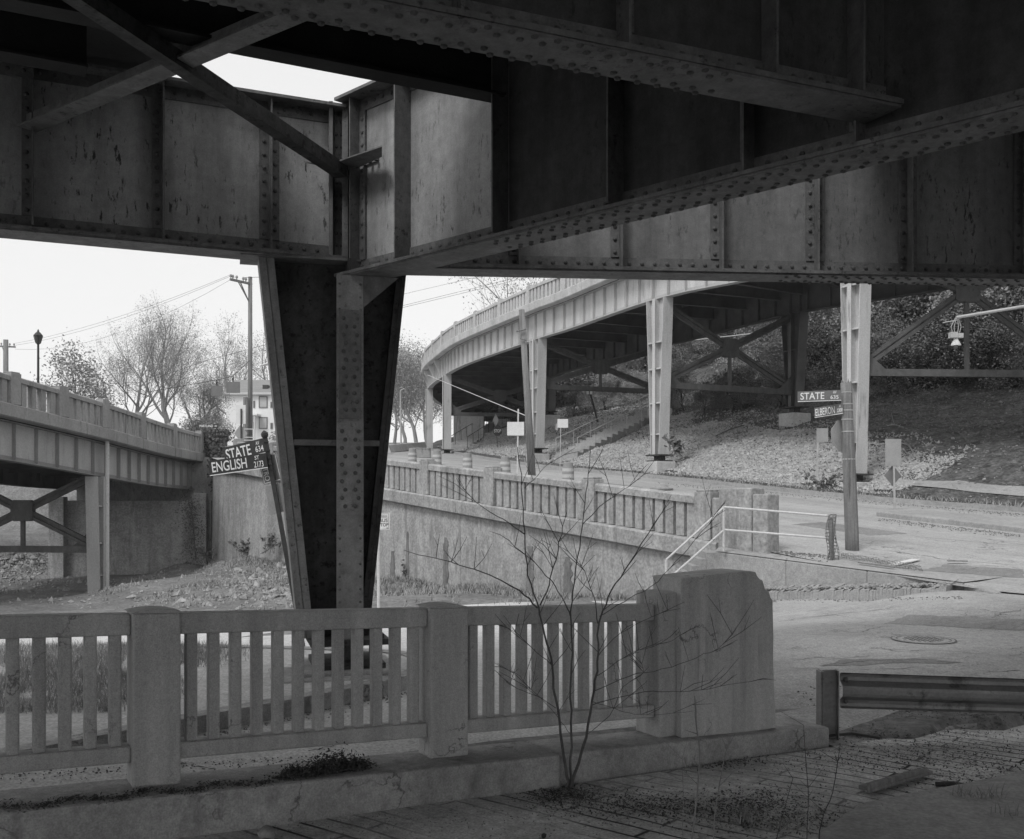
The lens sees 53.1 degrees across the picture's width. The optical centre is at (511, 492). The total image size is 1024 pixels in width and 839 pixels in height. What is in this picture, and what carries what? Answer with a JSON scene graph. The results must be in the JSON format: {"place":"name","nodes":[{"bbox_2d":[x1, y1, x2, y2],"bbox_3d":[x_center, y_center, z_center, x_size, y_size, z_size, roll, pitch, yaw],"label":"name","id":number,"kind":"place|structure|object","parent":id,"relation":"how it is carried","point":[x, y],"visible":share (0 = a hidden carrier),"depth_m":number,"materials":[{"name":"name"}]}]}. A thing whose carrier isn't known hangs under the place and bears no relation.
{"place":"outdoors","nodes":[
{"label":"outdoors","id":0,"kind":"place"},
{"bbox_2d":[0,443,402,500],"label":"terrain","id":1,"kind":"structure","parent":0,"point":[18,493],"depth_m":60.18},
{"bbox_2d":[30,327,115,401],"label":"budding tree","id":2,"kind":"object","parent":1,"relation":"on","point":[76,367],"visible":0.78,"depth_m":73.44,"materials":[{"name":"grey plant"}]},
{"bbox_2d":[84,315,205,415],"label":"bare tree","id":3,"kind":"object","parent":1,"relation":"on","point":[126,370],"visible":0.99,"depth_m":79.54,"materials":[{"name":"grey plant"}]},
{"bbox_2d":[91,290,215,423],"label":"bare tree","id":4,"kind":"object","parent":1,"relation":"on","point":[164,414],"visible":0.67,"depth_m":84.22,"materials":[{"name":"grey plant"}]},
{"bbox_2d":[178,410,216,431],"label":"budding tree","id":5,"kind":"object","parent":1,"relation":"on","point":[194,427],"visible":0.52,"depth_m":87.88,"materials":[{"name":"grey plant"}]},
{"bbox_2d":[166,357,234,428],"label":"budding tree","id":6,"kind":"object","parent":1,"relation":"on","point":[205,396],"visible":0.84,"depth_m":91.85,"materials":[{"name":"grey plant"}]},
{"bbox_2d":[176,309,267,414],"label":"bare tree","id":7,"kind":"object","parent":1,"relation":"on","point":[245,377],"visible":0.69,"depth_m":148.05,"materials":[{"name":"grey plant"}]},
{"bbox_2d":[214,315,269,405],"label":"bare tree","id":8,"kind":"object","parent":1,"relation":"on","point":[262,355],"visible":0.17,"depth_m":152.56,"materials":[{"name":"grey plant"}]},
{"bbox_2d":[223,380,275,444],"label":"white house","id":9,"kind":"structure","parent":1,"relation":"on","point":[263,417],"depth_m":130.00,"materials":[{"name":"paint"}]},
{"bbox_2d":[391,336,434,443],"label":"budding tree","id":10,"kind":"object","parent":1,"relation":"on","point":[403,431],"visible":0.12,"depth_m":131.49,"materials":[{"name":"grey plant"}]},
{"bbox_2d":[392,329,440,442],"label":"budding tree","id":11,"kind":"object","parent":1,"relation":"on","point":[411,366],"visible":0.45,"depth_m":117.86,"materials":[{"name":"grey plant"}]},
{"bbox_2d":[393,338,452,441],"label":"budding tree","id":12,"kind":"object","parent":1,"relation":"on","point":[424,416],"visible":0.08,"depth_m":151.03,"materials":[{"name":"grey plant"}]},
{"bbox_2d":[453,416,484,441],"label":"abutment wall","id":13,"kind":"structure","parent":1,"relation":"on","point":[462,422],"depth_m":85.19,"materials":[{"name":"grey concrete"}]},
{"bbox_2d":[0,53,587,442],"label":"sky","id":14,"kind":"structure","parent":0,"point":[50,288],"materials":[{"name":"white"}]},
{"bbox_2d":[0,601,635,789],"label":"road","id":15,"kind":"structure","parent":0,"point":[364,748],"depth_m":8.78,"materials":[{"name":"asphalt"}]},
{"bbox_2d":[0,643,406,747],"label":"traffic island","id":16,"kind":"structure","parent":15,"relation":"on","point":[25,728],"depth_m":9.56,"materials":[{"name":"plant"}]},
{"bbox_2d":[0,636,269,713],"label":"grass","id":17,"kind":"structure","parent":16,"relation":"on","point":[78,671],"depth_m":10.30,"materials":[{"name":"plant"}]},
{"bbox_2d":[0,642,406,751],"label":"kerb","id":18,"kind":"structure","parent":16,"relation":"on","point":[102,737],"depth_m":8.94,"materials":[{"name":"concrete"}]},
{"bbox_2d":[0,0,1023,683],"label":"steel viaduct","id":19,"kind":"object","parent":16,"relation":"on","point":[880,142],"visible":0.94,"depth_m":9.63,"materials":[{"name":"metal"}]},
{"bbox_2d":[377,513,389,607],"bbox_3d":[-2.637,1.448,20.494,0.386,2.141,0.073,0,0,0],"label":"bus stop sign","id":20,"kind":"object","parent":15,"relation":"on","point":[385,522],"visible":0.67,"depth_m":20.47,"materials":[{"name":"metal"}]},
{"bbox_2d":[0,490,1023,751],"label":"ground","id":21,"kind":"structure","parent":0,"point":[916,726],"depth_m":31.95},
{"bbox_2d":[0,371,205,592],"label":"bridge","id":22,"kind":"structure","parent":21,"relation":"on","point":[64,442],"depth_m":40.44,"materials":[{"name":"grey concrete"}]},
{"bbox_2d":[48,457,214,577],"bbox_3d":[-18.735,2.101,51.746,7.983,7.799,3.615,0,0,-7],"label":"bridge abutment","id":23,"kind":"object","parent":21,"relation":"on","point":[145,533],"visible":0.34,"depth_m":50.56,"materials":[{"name":"concrete"}]},
{"bbox_2d":[175,489,210,562],"bbox_3d":[-15.607,1.853,49.808,1.920,4.096,0.190,0,0,0],"label":"creeper","id":24,"kind":"object","parent":23,"relation":"attached to","point":[192,522],"visible":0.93,"depth_m":49.81,"materials":[{"name":"black plant"}]},
{"bbox_2d":[0,554,285,606],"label":"grass","id":25,"kind":"structure","parent":21,"relation":"on","point":[146,599],"depth_m":34.40,"materials":[{"name":"plant"}]},
{"bbox_2d":[0,552,292,609],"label":"rubble","id":26,"kind":"object","parent":21,"relation":"on","point":[16,558],"visible":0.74,"depth_m":34.70,"materials":[{"name":"stone"}]},
{"bbox_2d":[208,430,304,645],"bbox_3d":[-3.329,0.736,13.628,1.308,3.113,0.459,0,0,9],"label":"street sign post","id":27,"kind":"object","parent":21,"relation":"on","point":[251,455],"visible":0.98,"depth_m":13.49,"materials":[{"name":"metal"}]},
{"bbox_2d":[153,553,634,609],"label":"grass","id":28,"kind":"structure","parent":21,"relation":"on","point":[480,586],"depth_m":29.04,"materials":[{"name":"plant"}]},
{"bbox_2d":[212,438,778,598],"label":"retaining wall","id":29,"kind":"structure","parent":21,"relation":"on","point":[421,505],"depth_m":27.95,"materials":[{"name":"concrete"}]},
{"bbox_2d":[0,482,1023,782],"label":"grit","id":30,"kind":"object","parent":21,"relation":"on","point":[812,556],"visible":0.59,"depth_m":16.44,"materials":[{"name":"gravel"}]},
{"bbox_2d":[676,550,721,571],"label":"concrete steps","id":31,"kind":"structure","parent":21,"relation":"on","point":[704,559],"depth_m":21.49,"materials":[{"name":"concrete"}]},
{"bbox_2d":[715,546,1006,600],"bbox_3d":[6.316,2.064,19.478,6.156,1.872,2.224,0,0,39],"label":"sidewalk wedge","id":32,"kind":"object","parent":21,"relation":"on","point":[781,577],"visible":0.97,"depth_m":19.30,"materials":[{"name":"concrete"}]},
{"bbox_2d":[665,506,834,573],"bbox_3d":[4.825,1.285,20.875,3.337,2.012,0.662,0,0,15],"label":"pipe railing","id":33,"kind":"object","parent":32,"relation":"on","point":[722,509],"visible":0.81,"depth_m":20.99,"materials":[{"name":"white metal"}]},
{"bbox_2d":[841,552,922,570],"bbox_3d":[7.106,1.315,19.799,0.519,0.230,2.351,0,0,-31],"label":"gravel strip","id":34,"kind":"object","parent":32,"relation":"on","point":[866,558],"visible":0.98,"depth_m":19.78,"materials":[{"name":"gravel"}]},
{"bbox_3d":[-15.314,0.961,53.100,1.000,8.078,1.200,0,0,0],"label":"gate pillar","id":35,"kind":"object","parent":21,"relation":"on","visible":0},
{"bbox_2d":[202,429,234,491],"bbox_3d":[-15.137,-1.642,52.390,2.006,3.281,0.873,0,0,9],"label":"ivy","id":36,"kind":"object","parent":35,"relation":"attached to","point":[215,440],"visible":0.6,"depth_m":52.18,"materials":[{"name":"grey plant"}]},
{"bbox_2d":[176,725,1023,838],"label":"pavement","id":37,"kind":"structure","parent":0,"point":[850,792],"depth_m":6.93,"materials":[{"name":"brick"}]},
{"bbox_2d":[0,568,828,838],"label":"concrete balustrade","id":38,"kind":"object","parent":37,"relation":"on","point":[445,762],"visible":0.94,"depth_m":6.83,"materials":[{"name":"concrete"}]},
{"bbox_2d":[0,772,307,812],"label":"moss litter","id":39,"kind":"object","parent":38,"relation":"on","point":[125,797],"visible":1,"depth_m":5.89,"materials":[{"name":"black plant"}]},
{"bbox_2d":[276,741,379,780],"bbox_3d":[-1.173,1.707,6.537,0.693,0.205,0.230,0,0,-32],"label":"leaf pile","id":40,"kind":"object","parent":38,"relation":"on","point":[326,765],"visible":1,"depth_m":6.52,"materials":[{"name":"plant"}]},
{"bbox_2d":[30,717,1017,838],"bbox_3d":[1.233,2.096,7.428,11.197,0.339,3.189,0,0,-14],"label":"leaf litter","id":41,"kind":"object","parent":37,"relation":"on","point":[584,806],"visible":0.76,"depth_m":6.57,"materials":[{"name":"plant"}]},
{"bbox_2d":[404,443,771,788],"bbox_3d":[0.491,0.870,7.211,2.574,2.484,0.873,0,0,0],"label":"sapling","id":42,"kind":"object","parent":37,"relation":"on","point":[570,783],"visible":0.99,"depth_m":7.24,"materials":[{"name":"grey plant"}]},
{"bbox_2d":[682,696,699,838],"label":"weed stalk","id":43,"kind":"object","parent":37,"relation":"on","point":[698,765],"visible":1,"depth_m":5.60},
{"bbox_2d":[509,720,1022,838],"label":"leaf litter","id":44,"kind":"object","parent":37,"relation":"on","point":[681,802],"visible":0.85,"depth_m":6.95,"materials":[{"name":"plant"}]},
{"bbox_2d":[858,767,932,792],"bbox_3d":[2.776,2.065,7.410,0.862,0.080,0.115,0,0,-40],"label":"timber","id":45,"kind":"object","parent":37,"relation":"on","point":[892,780],"visible":1,"depth_m":7.34,"materials":[{"name":"grey wood"}]},
{"bbox_2d":[213,444,1023,593],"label":"street","id":46,"kind":"structure","parent":0,"point":[1002,550],"depth_m":24.46,"materials":[{"name":"asphalt"}]},
{"bbox_2d":[234,405,246,438],"bbox_3d":[-15.111,-3.370,57.013,0.754,3.011,0.086,0,0,0],"label":"road sign","id":47,"kind":"object","parent":46,"relation":"on","point":[240,432],"visible":0.83,"depth_m":57.05,"materials":[{"name":"metal"}]},
{"bbox_2d":[229,274,252,441],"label":"utility pole","id":48,"kind":"object","parent":46,"relation":"on","point":[248,425],"visible":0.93,"depth_m":65.87,"materials":[{"name":"grey wood"}]},
{"bbox_2d":[388,442,426,451],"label":"concrete barrier","id":49,"kind":"object","parent":46,"relation":"on","point":[398,447],"visible":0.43,"depth_m":76.20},
{"bbox_2d":[507,409,523,473],"bbox_3d":[0.127,-1.453,35.989,0.594,2.975,0.058,0,0,0],"label":"road sign","id":50,"kind":"object","parent":46,"relation":"on","point":[516,428],"visible":0.75,"depth_m":35.96,"materials":[{"name":"metal"}]},
{"bbox_2d":[516,309,535,475],"bbox_3d":[0.428,-2.348,29.175,0.621,5.737,0.300,0,0,0],"label":"leaning pole","id":51,"kind":"object","parent":46,"relation":"on","point":[528,407],"visible":0.87,"depth_m":29.11,"materials":[{"name":"grey wood"}]},
{"bbox_2d":[181,524,1023,769],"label":"road cracks","id":52,"kind":"object","parent":46,"relation":"on","point":[823,657],"visible":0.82,"depth_m":11.96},
{"bbox_2d":[662,433,684,456],"bbox_3d":[4.403,-1.294,27.998,0.646,0.643,0.408,0,0,0],"label":"weed clump","id":53,"kind":"object","parent":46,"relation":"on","point":[675,442],"visible":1,"depth_m":27.95,"materials":[{"name":"grey plant"}]},
{"bbox_2d":[421,278,1023,486],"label":"curved viaduct","id":54,"kind":"object","parent":46,"relation":"on","point":[600,327],"visible":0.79,"depth_m":50.64,"materials":[{"name":"metal"}]},
{"bbox_2d":[431,448,1023,512],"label":"kerb","id":55,"kind":"structure","parent":46,"relation":"on","point":[900,500],"depth_m":36.97,"materials":[{"name":"concrete"}]},
{"bbox_2d":[798,379,858,550],"bbox_3d":[6.659,-0.487,21.709,1.329,3.809,0.498,0,0,0],"label":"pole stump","id":56,"kind":"object","parent":46,"relation":"on","point":[842,436],"visible":1,"depth_m":21.50,"materials":[{"name":"grey wood"}]},
{"bbox_2d":[793,522,906,534],"bbox_3d":[8.325,0.891,25.480,1.278,0.236,2.756,0,0,-30],"label":"road patch","id":57,"kind":"object","parent":46,"relation":"on","point":[862,530],"visible":0.62,"depth_m":25.31,"materials":[{"name":"asphalt"}]},
{"bbox_2d":[884,439,900,509],"bbox_3d":[11.153,-0.394,29.961,0.496,2.348,0.086,0,0,0],"label":"road sign","id":58,"kind":"object","parent":46,"relation":"on","point":[892,475],"visible":0.88,"depth_m":29.92,"materials":[{"name":"metal"}]},
{"bbox_2d":[876,509,1023,532],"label":"median","id":59,"kind":"object","parent":46,"relation":"on","point":[1008,524],"visible":0.81,"depth_m":26.97,"materials":[{"name":"concrete"}]},
{"bbox_2d":[922,564,1023,577],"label":"road patch","id":60,"kind":"object","parent":46,"relation":"on","point":[1004,572],"visible":0.98,"depth_m":19.00,"materials":[{"name":"asphalt"}]},
{"bbox_2d":[943,305,1023,348],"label":"hanging lamp","id":61,"kind":"object","parent":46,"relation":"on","point":[955,336],"visible":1,"depth_m":26.96,"materials":[{"name":"metal"}]},
{"bbox_2d":[432,301,1023,506],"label":"hillside","id":62,"kind":"structure","parent":0,"point":[1005,473],"depth_m":43.72,"materials":[{"name":"grey plant"}]},
{"bbox_2d":[451,410,510,450],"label":"hillside stairs","id":63,"kind":"structure","parent":62,"relation":"on","point":[475,437],"depth_m":82.17,"materials":[{"name":"concrete"}]},
{"bbox_2d":[448,276,548,316],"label":"bare tree","id":64,"kind":"object","parent":62,"relation":"on","point":[492,293],"visible":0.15,"depth_m":100.99,"materials":[{"name":"grey plant"}]},
{"bbox_2d":[479,367,597,417],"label":"hillside tree","id":65,"kind":"object","parent":62,"relation":"on","point":[557,395],"visible":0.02,"depth_m":94.29,"materials":[{"name":"grey plant"}]},
{"bbox_2d":[559,382,590,416],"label":"hillside tree","id":66,"kind":"object","parent":62,"relation":"on","point":[571,398],"visible":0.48,"depth_m":80.84,"materials":[{"name":"grey plant"}]},
{"bbox_2d":[566,391,597,414],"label":"hillside tree","id":67,"kind":"object","parent":62,"relation":"on","point":[582,398],"visible":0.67,"depth_m":79.13,"materials":[{"name":"grey plant"}]},
{"bbox_2d":[578,373,623,410],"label":"hillside tree","id":68,"kind":"object","parent":62,"relation":"on","point":[607,380],"visible":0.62,"depth_m":77.69,"materials":[{"name":"grey plant"}]},
{"bbox_2d":[556,394,680,461],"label":"hillside stairs","id":69,"kind":"structure","parent":62,"relation":"on","point":[616,432],"depth_m":56.61,"materials":[{"name":"concrete"}]},
{"bbox_2d":[617,370,648,403],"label":"hillside tree","id":70,"kind":"object","parent":62,"relation":"on","point":[638,376],"visible":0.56,"depth_m":76.85,"materials":[{"name":"grey plant"}]},
{"bbox_2d":[472,419,891,495],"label":"gravel","id":71,"kind":"structure","parent":62,"relation":"on","point":[671,451],"depth_m":48.32,"materials":[{"name":"gravel"}]},
{"bbox_2d":[670,357,708,410],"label":"hillside tree","id":72,"kind":"object","parent":62,"relation":"on","point":[674,394],"visible":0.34,"depth_m":61.68,"materials":[{"name":"grey plant"}]},
{"bbox_2d":[674,338,717,367],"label":"hillside tree","id":73,"kind":"object","parent":62,"relation":"on","point":[690,346],"visible":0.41,"depth_m":81.55,"materials":[{"name":"grey plant"}]},
{"bbox_2d":[689,379,724,414],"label":"hillside tree","id":74,"kind":"object","parent":62,"relation":"on","point":[699,396],"visible":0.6,"depth_m":56.79,"materials":[{"name":"grey plant"}]},
{"bbox_2d":[438,399,978,493],"bbox_3d":[6.430,-3.595,61.310,12.603,7.423,54.634,0,0,-15],"label":"riprap","id":75,"kind":"object","parent":62,"relation":"on","point":[909,463],"visible":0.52,"depth_m":45.27,"materials":[{"name":"stone"}]},
{"bbox_2d":[701,360,763,413],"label":"hillside tree","id":76,"kind":"object","parent":62,"relation":"on","point":[735,397],"visible":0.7,"depth_m":54.97,"materials":[{"name":"grey plant"}]},
{"bbox_2d":[715,363,772,408],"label":"hillside tree","id":77,"kind":"object","parent":62,"relation":"on","point":[750,370],"visible":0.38,"depth_m":56.11,"materials":[{"name":"grey plant"}]},
{"bbox_2d":[709,318,781,371],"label":"hillside tree","id":78,"kind":"object","parent":62,"relation":"on","point":[756,327],"visible":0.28,"depth_m":68.62,"materials":[{"name":"grey plant"}]},
{"bbox_2d":[475,398,1023,501],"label":"loose stones","id":79,"kind":"object","parent":62,"relation":"on","point":[872,437],"visible":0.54,"depth_m":42.06,"materials":[{"name":"stone"}]},
{"bbox_2d":[718,318,781,365],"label":"hillside tree","id":80,"kind":"object","parent":62,"relation":"on","point":[759,339],"visible":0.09,"depth_m":68.21,"materials":[{"name":"grey plant"}]},
{"bbox_2d":[479,365,1023,488],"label":"ground cover","id":81,"kind":"object","parent":62,"relation":"on","point":[821,424],"visible":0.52,"depth_m":47.38,"materials":[{"name":"grey plant"}]},
{"bbox_2d":[747,329,782,394],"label":"hillside tree","id":82,"kind":"object","parent":62,"relation":"on","point":[773,353],"visible":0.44,"depth_m":56.84,"materials":[{"name":"grey plant"}]},
{"bbox_2d":[758,361,785,407],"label":"hillside tree","id":83,"kind":"object","parent":62,"relation":"on","point":[779,372],"visible":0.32,"depth_m":53.23,"materials":[{"name":"grey plant"}]},
{"bbox_2d":[779,317,841,386],"bbox_3d":[16.558,-7.406,55.260,4.444,4.315,4.429,0,0,-13],"label":"hillside tree","id":84,"kind":"object","parent":62,"relation":"on","point":[817,348],"visible":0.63,"depth_m":54.78,"materials":[{"name":"grey plant"}]},
{"bbox_2d":[801,469,842,491],"bbox_3d":[8.615,-0.327,28.040,1.341,0.644,0.487,0,0,14],"label":"weed clump","id":85,"kind":"object","parent":62,"relation":"on","point":[829,482],"visible":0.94,"depth_m":28.03,"materials":[{"name":"grey plant"}]},
{"bbox_2d":[806,308,841,368],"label":"hillside tree","id":86,"kind":"object","parent":62,"relation":"on","point":[816,314],"visible":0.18,"depth_m":57.84,"materials":[{"name":"grey plant"}]},
{"bbox_2d":[815,340,874,389],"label":"hillside tree","id":87,"kind":"object","parent":62,"relation":"on","point":[838,358],"visible":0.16,"depth_m":53.56,"materials":[{"name":"grey plant"}]},
{"bbox_2d":[813,300,885,367],"bbox_3d":[19.278,-10.304,56.104,7.171,8.698,6.505,0,0,-23],"label":"hillside tree","id":88,"kind":"object","parent":62,"relation":"on","point":[839,313],"visible":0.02,"depth_m":56.76,"materials":[{"name":"grey plant"}]},
{"bbox_2d":[830,310,909,386],"bbox_3d":[18.689,-7.135,52.149,4.790,4.527,2.945,0,0,9],"label":"hillside tree","id":89,"kind":"object","parent":62,"relation":"on","point":[873,325],"visible":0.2,"depth_m":51.86,"materials":[{"name":"grey plant"}]},
{"bbox_2d":[869,316,938,398],"bbox_3d":[18.588,-6.343,49.895,5.125,4.477,3.301,0,0,-16],"label":"hillside tree","id":90,"kind":"object","parent":62,"relation":"on","point":[891,355],"visible":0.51,"depth_m":49.60,"materials":[{"name":"grey plant"}]},
{"bbox_2d":[873,317,983,387],"bbox_3d":[20.466,-6.609,49.238,5.317,4.194,5.512,0,0,-16],"label":"hillside tree","id":91,"kind":"object","parent":62,"relation":"on","point":[921,350],"visible":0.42,"depth_m":48.74,"materials":[{"name":"grey plant"}]},
{"bbox_2d":[873,286,1002,364],"bbox_3d":[21.598,-9.269,51.558,8.080,7.442,5.300,0,0,27],"label":"hillside tree","id":92,"kind":"object","parent":62,"relation":"on","point":[906,305],"visible":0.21,"depth_m":51.64,"materials":[{"name":"grey plant"}]},
{"bbox_2d":[886,290,1014,381],"bbox_3d":[20.666,-7.543,49.737,6.901,4.911,5.801,0,0,33],"label":"hillside tree","id":93,"kind":"object","parent":62,"relation":"on","point":[947,314],"visible":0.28,"depth_m":48.18,"materials":[{"name":"grey plant"}]},
{"bbox_2d":[916,305,1022,385],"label":"hillside tree","id":94,"kind":"object","parent":62,"relation":"on","point":[983,348],"visible":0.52,"depth_m":47.05,"materials":[{"name":"grey plant"}]},
{"bbox_2d":[922,286,1023,367],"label":"hillside tree","id":95,"kind":"object","parent":62,"relation":"on","point":[998,292],"visible":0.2,"depth_m":47.71,"materials":[{"name":"grey plant"}]},
{"bbox_2d":[950,286,1023,365],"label":"hillside tree","id":96,"kind":"object","parent":62,"relation":"on","point":[1018,293],"visible":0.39,"depth_m":47.38,"materials":[{"name":"grey plant"}]},
{"bbox_2d":[970,319,1023,390],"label":"hillside tree","id":97,"kind":"object","parent":62,"relation":"on","point":[1018,364],"visible":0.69,"depth_m":45.37,"materials":[{"name":"grey plant"}]},
{"bbox_2d":[977,321,1023,392],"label":"hillside tree","id":98,"kind":"object","parent":62,"relation":"on","point":[1011,338],"visible":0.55,"depth_m":46.01,"materials":[{"name":"grey plant"}]},
{"bbox_2d":[522,460,1023,506],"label":"grass","id":99,"kind":"structure","parent":0,"point":[974,500],"depth_m":35.84,"materials":[{"name":"plant"}]},
{"bbox_2d":[604,590,1023,729],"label":"street","id":100,"kind":"structure","parent":0,"point":[808,637],"depth_m":13.04,"materials":[{"name":"asphalt"}]},
{"bbox_2d":[820,658,959,665],"bbox_3d":[4.229,1.913,11.494,1.501,0.075,0.343,0,0,13],"label":"road patch","id":101,"kind":"object","parent":100,"relation":"on","point":[842,662],"visible":1,"depth_m":11.51,"materials":[{"name":"asphalt"}]},
{"bbox_2d":[890,635,956,643],"bbox_3d":[5.186,1.849,12.906,0.784,0.013,0.784,0,0,0],"label":"manhole cover","id":102,"kind":"object","parent":100,"relation":"on","point":[922,639],"visible":1,"depth_m":12.86,"materials":[{"name":"metal"}]},
{"bbox_2d":[888,615,1023,629],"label":"road patch","id":103,"kind":"object","parent":100,"relation":"on","point":[973,622],"visible":1,"depth_m":14.46,"materials":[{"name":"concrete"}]},
{"bbox_2d":[775,664,1004,745],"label":"verge","id":104,"kind":"structure","parent":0,"point":[850,717],"depth_m":9.62,"materials":[{"name":"soil"}]},
{"bbox_2d":[816,669,1023,745],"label":"guardrail","id":105,"kind":"object","parent":104,"relation":"on","point":[927,693],"visible":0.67,"depth_m":8.94,"materials":[{"name":"metal"}]},
{"bbox_2d":[817,770,1023,838],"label":"sidewalk","id":106,"kind":"structure","parent":0,"point":[939,813],"depth_m":6.54,"materials":[{"name":"concrete"}]},
{"bbox_2d":[841,475,1023,495],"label":"path","id":107,"kind":"structure","parent":0,"point":[997,489],"depth_m":34.25,"materials":[{"name":"concrete"}]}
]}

